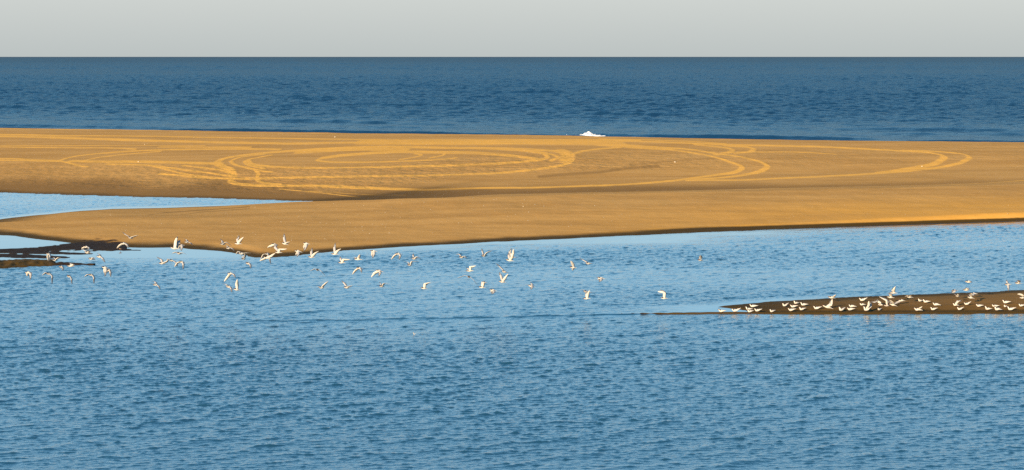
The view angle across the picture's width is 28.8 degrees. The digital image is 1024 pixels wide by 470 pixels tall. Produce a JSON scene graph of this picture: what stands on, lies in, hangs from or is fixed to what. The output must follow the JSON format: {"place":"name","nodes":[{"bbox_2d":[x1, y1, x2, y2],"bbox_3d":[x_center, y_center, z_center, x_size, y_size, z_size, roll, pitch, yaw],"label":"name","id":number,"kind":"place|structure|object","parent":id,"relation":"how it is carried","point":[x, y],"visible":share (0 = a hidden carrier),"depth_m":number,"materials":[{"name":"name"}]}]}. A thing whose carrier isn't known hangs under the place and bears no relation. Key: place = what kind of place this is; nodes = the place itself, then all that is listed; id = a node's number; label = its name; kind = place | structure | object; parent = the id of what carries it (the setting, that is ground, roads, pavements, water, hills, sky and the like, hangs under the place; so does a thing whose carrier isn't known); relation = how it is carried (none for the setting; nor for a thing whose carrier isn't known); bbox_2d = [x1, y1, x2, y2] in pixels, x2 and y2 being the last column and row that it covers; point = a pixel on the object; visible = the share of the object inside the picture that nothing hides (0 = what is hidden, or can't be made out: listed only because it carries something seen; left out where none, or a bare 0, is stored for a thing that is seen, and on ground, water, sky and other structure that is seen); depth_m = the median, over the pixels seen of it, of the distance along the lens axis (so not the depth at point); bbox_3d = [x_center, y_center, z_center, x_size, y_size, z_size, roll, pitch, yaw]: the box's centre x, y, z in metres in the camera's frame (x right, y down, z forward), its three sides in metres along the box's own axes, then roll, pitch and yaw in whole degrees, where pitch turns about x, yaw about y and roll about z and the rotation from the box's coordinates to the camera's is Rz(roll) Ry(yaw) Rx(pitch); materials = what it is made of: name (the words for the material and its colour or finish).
{"place":"outdoors","nodes":[
{"label":"outdoors","id":0,"kind":"place"},
{"bbox_2d":[25,271,31,279],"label":"tern","id":1,"kind":"object","parent":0,"point":[29,273],"visible":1,"depth_m":79.40,"materials":[{"name":"white"}]},
{"bbox_2d":[43,272,52,282],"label":"tern","id":2,"kind":"object","parent":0,"point":[48,273],"visible":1,"depth_m":79.44,"materials":[{"name":"white"}]},
{"bbox_2d":[102,266,107,275],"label":"tern","id":3,"kind":"object","parent":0,"point":[105,270],"visible":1,"depth_m":79.70,"materials":[{"name":"white"}]},
{"bbox_2d":[117,242,128,247],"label":"tern","id":4,"kind":"object","parent":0,"point":[122,243],"visible":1,"depth_m":80.33,"materials":[{"name":"white"}]},
{"bbox_2d":[157,257,168,263],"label":"tern","id":5,"kind":"object","parent":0,"point":[161,262],"visible":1,"depth_m":79.90,"materials":[{"name":"white"}]},
{"bbox_2d":[170,236,179,249],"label":"gull","id":6,"kind":"object","parent":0,"point":[176,243],"visible":1,"depth_m":79.92,"materials":[{"name":"white"}]},
{"bbox_2d":[174,261,184,268],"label":"tern","id":7,"kind":"object","parent":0,"point":[182,262],"visible":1,"depth_m":79.66,"materials":[{"name":"white"}]},
{"bbox_2d":[224,272,235,281],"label":"tern","id":8,"kind":"object","parent":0,"point":[228,275],"visible":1,"depth_m":79.51,"materials":[{"name":"white"}]},
{"bbox_2d":[234,279,238,290],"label":"tern","id":9,"kind":"object","parent":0,"point":[237,286],"visible":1,"depth_m":78.76,"materials":[{"name":"white"}]},
{"bbox_2d":[235,235,242,244],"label":"tern","id":10,"kind":"object","parent":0,"point":[238,242],"visible":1,"depth_m":80.82,"materials":[{"name":"white"}]},
{"bbox_2d":[260,253,274,260],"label":"tern","id":11,"kind":"object","parent":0,"point":[268,257],"visible":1,"depth_m":79.87,"materials":[{"name":"white"}]},
{"bbox_2d":[274,244,285,252],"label":"tern","id":12,"kind":"object","parent":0,"point":[277,249],"visible":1,"depth_m":80.15,"materials":[{"name":"white"}]},
{"bbox_2d":[281,234,289,244],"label":"tern","id":13,"kind":"object","parent":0,"point":[284,240],"visible":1,"depth_m":80.86,"materials":[{"name":"white"}]},
{"bbox_2d":[303,242,308,250],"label":"tern","id":14,"kind":"object","parent":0,"point":[305,245],"visible":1,"depth_m":80.90,"materials":[{"name":"white"}]},
{"bbox_2d":[308,248,317,257],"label":"tern","id":15,"kind":"object","parent":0,"point":[312,254],"visible":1,"depth_m":80.17,"materials":[{"name":"white"}]},
{"bbox_2d":[331,243,340,254],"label":"tern","id":16,"kind":"object","parent":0,"point":[335,251],"visible":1,"depth_m":80.58,"materials":[{"name":"white"}]},
{"bbox_2d":[339,256,349,263],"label":"tern","id":17,"kind":"object","parent":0,"point":[341,261],"visible":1,"depth_m":80.19,"materials":[{"name":"white"}]},
{"bbox_2d":[352,267,362,274],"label":"tern","id":18,"kind":"object","parent":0,"point":[358,268],"visible":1,"depth_m":79.85,"materials":[{"name":"white"}]},
{"bbox_2d":[370,250,377,257],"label":"tern","id":19,"kind":"object","parent":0,"point":[373,252],"visible":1,"depth_m":80.53,"materials":[{"name":"white"}]},
{"bbox_2d":[371,270,382,276],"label":"tern","id":20,"kind":"object","parent":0,"point":[377,271],"visible":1,"depth_m":79.77,"materials":[{"name":"white"}]},
{"bbox_2d":[391,252,401,258],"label":"tern","id":21,"kind":"object","parent":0,"point":[399,254],"visible":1,"depth_m":80.55,"materials":[{"name":"white"}]},
{"bbox_2d":[466,266,474,271],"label":"tern","id":22,"kind":"object","parent":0,"point":[470,269],"visible":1,"depth_m":80.21,"materials":[{"name":"white"}]},
{"bbox_2d":[479,281,486,287],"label":"tern","id":23,"kind":"object","parent":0,"point":[482,284],"visible":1,"depth_m":79.26,"materials":[{"name":"white"}]},
{"bbox_2d":[499,272,507,282],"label":"tern","id":24,"kind":"object","parent":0,"point":[502,279],"visible":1,"depth_m":79.65,"materials":[{"name":"white"}]},
{"bbox_2d":[506,253,513,260],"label":"tern","id":25,"kind":"object","parent":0,"point":[510,258],"visible":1,"depth_m":79.87,"materials":[{"name":"white"}]},
{"bbox_2d":[0,192,1023,469],"bbox_3d":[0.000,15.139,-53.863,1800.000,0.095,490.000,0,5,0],"label":"lagoon water","id":26,"kind":"structure","parent":0,"point":[194,362],"depth_m":68.61,"materials":[{"name":"blue liquid"}]},
{"bbox_2d":[0,128,1023,268],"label":"sandbar","id":27,"kind":"structure","parent":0,"point":[626,186],"depth_m":153.73,"materials":[{"name":"brown sand"}]},
{"bbox_2d":[0,57,1023,141],"bbox_3d":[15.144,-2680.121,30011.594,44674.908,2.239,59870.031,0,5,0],"label":"ocean water","id":28,"kind":"structure","parent":0,"point":[966,99],"depth_m":510.58,"materials":[{"name":"blue liquid"}]},
{"bbox_2d":[566,131,603,135],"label":"breaking wave","id":29,"kind":"object","parent":28,"relation":"on","point":[588,133],"visible":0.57,"depth_m":257.28,"materials":[{"name":"liquid"}]},
{"bbox_2d":[508,248,515,257],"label":"tern","id":30,"kind":"object","parent":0,"point":[510,250],"visible":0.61,"depth_m":80.92,"materials":[{"name":"white"}]},
{"bbox_2d":[0,0,1023,56],"label":"sky","id":31,"kind":"structure","parent":0,"point":[28,28],"materials":[{"name":"grey"}]},
{"bbox_2d":[583,290,590,299],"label":"tern","id":32,"kind":"object","parent":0,"point":[587,295],"visible":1,"depth_m":79.50,"materials":[{"name":"white"}]},
{"bbox_2d":[658,290,667,298],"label":"tern","id":33,"kind":"object","parent":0,"point":[664,294],"visible":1,"depth_m":79.49,"materials":[{"name":"white"}]},
{"bbox_2d":[639,290,1023,313],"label":"sand spit","id":34,"kind":"structure","parent":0,"point":[945,301],"depth_m":81.75,"materials":[{"name":"brown sand"}]},
{"bbox_2d":[822,299,832,308],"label":"tern","id":35,"kind":"object","parent":34,"relation":"on","point":[830,304],"visible":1,"depth_m":80.83,"materials":[{"name":"white"}]},
{"bbox_2d":[863,301,871,311],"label":"tern","id":36,"kind":"object","parent":34,"relation":"on","point":[868,307],"visible":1,"depth_m":80.09,"materials":[{"name":"white"}]},
{"bbox_2d":[880,297,889,305],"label":"tern","id":37,"kind":"object","parent":34,"relation":"on","point":[887,301],"visible":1,"depth_m":81.44,"materials":[{"name":"white"}]}
]}

